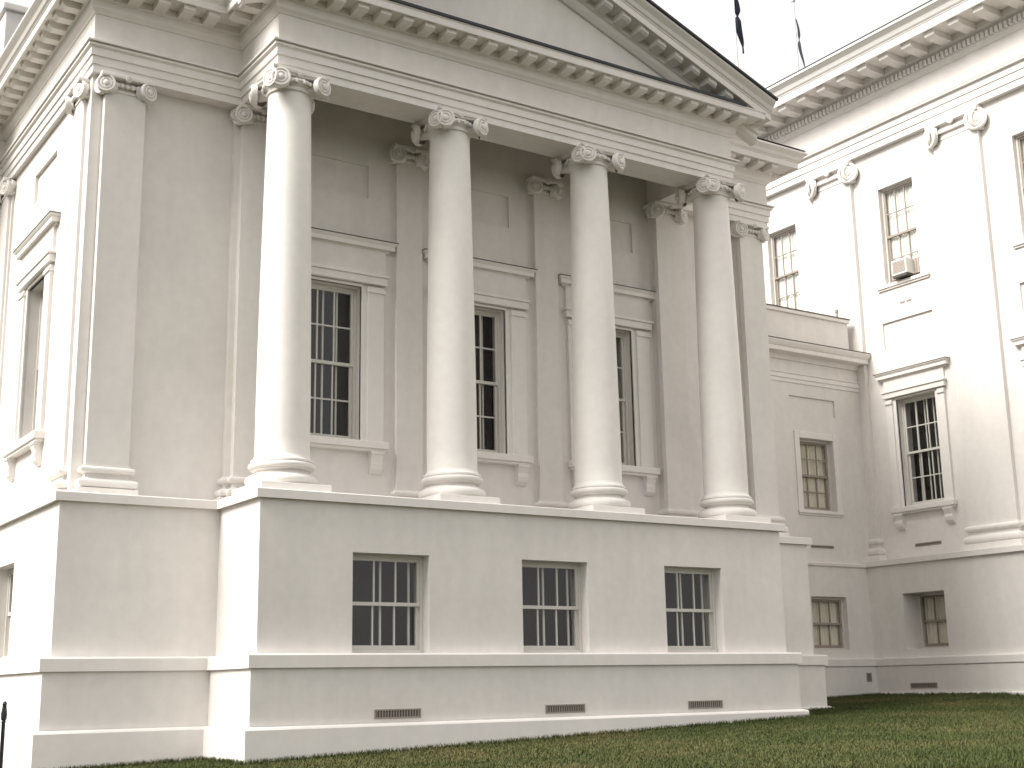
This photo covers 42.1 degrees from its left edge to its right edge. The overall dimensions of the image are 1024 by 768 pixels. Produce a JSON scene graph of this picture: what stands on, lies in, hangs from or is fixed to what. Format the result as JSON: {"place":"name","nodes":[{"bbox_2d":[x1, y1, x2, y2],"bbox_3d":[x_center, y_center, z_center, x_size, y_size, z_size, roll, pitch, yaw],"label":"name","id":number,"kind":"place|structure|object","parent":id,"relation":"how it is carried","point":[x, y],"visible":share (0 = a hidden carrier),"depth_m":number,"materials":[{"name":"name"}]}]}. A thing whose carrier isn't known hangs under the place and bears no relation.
{"place":"outdoors","nodes":[
{"label":"outdoors","id":0,"kind":"place"},
{"bbox_2d":[0,0,929,87],"label":"sky","id":1,"kind":"structure","parent":0,"point":[825,26],"materials":[{"name":"white"}]},
{"bbox_2d":[43,691,1023,767],"bbox_3d":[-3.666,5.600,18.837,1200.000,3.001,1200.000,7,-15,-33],"label":"ground","id":2,"kind":"structure","parent":0,"point":[798,759],"depth_m":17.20,"materials":[{"name":"green plant"}]},
{"bbox_2d":[0,701,6,767],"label":"iron post","id":3,"kind":"object","parent":2,"relation":"on","point":[4,714],"visible":1,"depth_m":19.18,"materials":[{"name":"black metal"}]},
{"bbox_2d":[0,0,833,767],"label":"building","id":4,"kind":"structure","parent":2,"relation":"on","point":[384,374],"depth_m":22.84,"materials":[{"name":"paint"}]},
{"bbox_2d":[2,568,13,657],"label":"window","id":5,"kind":"structure","parent":4,"relation":"in","point":[11,571],"depth_m":22.60,"materials":[{"name":"paint"}]},
{"bbox_2d":[1,210,60,481],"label":"window","id":6,"kind":"structure","parent":4,"relation":"in","point":[37,252],"depth_m":23.58,"materials":[{"name":"paint"}]},
{"bbox_2d":[310,227,398,474],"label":"window","id":7,"kind":"structure","parent":4,"relation":"in","point":[336,257],"depth_m":23.90,"materials":[{"name":"paint"}]},
{"bbox_2d":[352,554,422,652],"bbox_3d":[-2.198,3.509,21.078,1.990,2.158,0.870,7,-15,-33],"label":"window","id":8,"kind":"structure","parent":4,"relation":"in","point":[386,618],"depth_m":21.43,"materials":[{"name":"paint"}]},
{"bbox_2d":[422,248,537,486],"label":"window","id":9,"kind":"structure","parent":4,"relation":"in","point":[497,285],"depth_m":25.56,"materials":[{"name":"paint"}]},
{"bbox_2d":[522,561,582,652],"bbox_3d":[0.407,3.845,22.763,1.990,2.158,0.870,7,-15,-33],"label":"window","id":10,"kind":"structure","parent":4,"relation":"in","point":[546,586],"depth_m":23.14,"materials":[{"name":"paint"}]},
{"bbox_2d":[558,274,660,496],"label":"window","id":11,"kind":"structure","parent":4,"relation":"in","point":[631,304],"depth_m":27.13,"materials":[{"name":"paint"}]},
{"bbox_2d":[664,567,717,651],"bbox_3d":[2.961,4.175,24.414,1.990,2.158,0.870,7,-15,-33],"label":"window","id":12,"kind":"structure","parent":4,"relation":"in","point":[684,588],"depth_m":24.81,"materials":[{"name":"paint"}]},
{"bbox_2d":[766,303,877,696],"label":"building","id":13,"kind":"structure","parent":2,"relation":"on","point":[815,362],"depth_m":33.85,"materials":[{"name":"paint"}]},
{"bbox_2d":[793,430,844,517],"bbox_3d":[7.715,2.318,33.883,1.600,2.140,0.372,7,-15,-33],"label":"window","id":14,"kind":"structure","parent":13,"relation":"in","point":[811,457],"depth_m":34.02,"materials":[{"name":"paint"}]},
{"bbox_2d":[811,597,845,649],"bbox_3d":[7.768,5.957,33.020,1.240,1.300,0.192,7,-15,-33],"label":"window","id":15,"kind":"structure","parent":13,"relation":"in","point":[827,612],"depth_m":33.14,"materials":[{"name":"paint"}]},
{"bbox_2d":[757,0,1023,694],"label":"building","id":16,"kind":"structure","parent":2,"relation":"on","point":[905,131],"depth_m":33.40,"materials":[{"name":"paint"}]},
{"bbox_2d":[732,0,738,66],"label":"flagpole","id":17,"kind":"object","parent":16,"relation":"on","point":[735,39],"visible":0.2,"depth_m":57.43,"materials":[{"name":"metal"}]},
{"bbox_2d":[734,0,743,53],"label":"flag","id":18,"kind":"object","parent":17,"relation":"hanging from","point":[739,32],"visible":1,"depth_m":57.60,"materials":[{"name":"black fabric"}]},
{"bbox_2d":[762,214,807,310],"bbox_3d":[7.936,-3.265,38.299,0.292,2.900,1.580,7,-15,-33],"label":"window","id":19,"kind":"structure","parent":16,"relation":"in","point":[788,266],"depth_m":38.44,"materials":[{"name":"paint"}]},
{"bbox_2d":[791,0,798,70],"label":"flagpole","id":20,"kind":"object","parent":16,"relation":"on","point":[796,46],"visible":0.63,"depth_m":53.03,"materials":[{"name":"metal"}]},
{"bbox_2d":[795,19,804,66],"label":"flag","id":21,"kind":"object","parent":20,"relation":"attached to","point":[799,48],"visible":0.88,"depth_m":53.06,"materials":[{"name":"grey fabric"}]},
{"bbox_2d":[871,166,929,292],"bbox_3d":[10.217,-4.027,34.867,0.352,3.020,1.720,7,-15,-33],"label":"window","id":22,"kind":"structure","parent":16,"relation":"in","point":[901,203],"depth_m":35.04,"materials":[{"name":"paint"}]},
{"bbox_2d":[891,257,919,280],"bbox_3d":[10.162,-2.986,34.481,0.392,0.460,1.000,7,-15,-33],"label":"air conditioner","id":23,"kind":"object","parent":16,"relation":"attached to","point":[903,268],"visible":1,"depth_m":34.31,"materials":[{"name":"metal"}]},
{"bbox_2d":[873,356,957,530],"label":"window","id":24,"kind":"structure","parent":16,"relation":"in","point":[928,413],"depth_m":33.84,"materials":[{"name":"paint"}]},
{"bbox_2d":[918,592,948,647],"bbox_3d":[10.560,5.798,32.615,0.192,1.350,1.260,7,-15,-33],"label":"window","id":25,"kind":"structure","parent":16,"relation":"in","point":[932,611],"depth_m":32.88,"materials":[{"name":"paint"}]},
{"bbox_2d":[1003,122,1023,248],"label":"window","id":26,"kind":"structure","parent":16,"relation":"in","point":[1008,133],"depth_m":31.99,"materials":[{"name":"paint"}]},
{"bbox_2d":[1010,336,1023,366],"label":"window","id":27,"kind":"structure","parent":16,"relation":"in","point":[1019,341],"depth_m":31.20,"materials":[{"name":"paint"}]}
]}

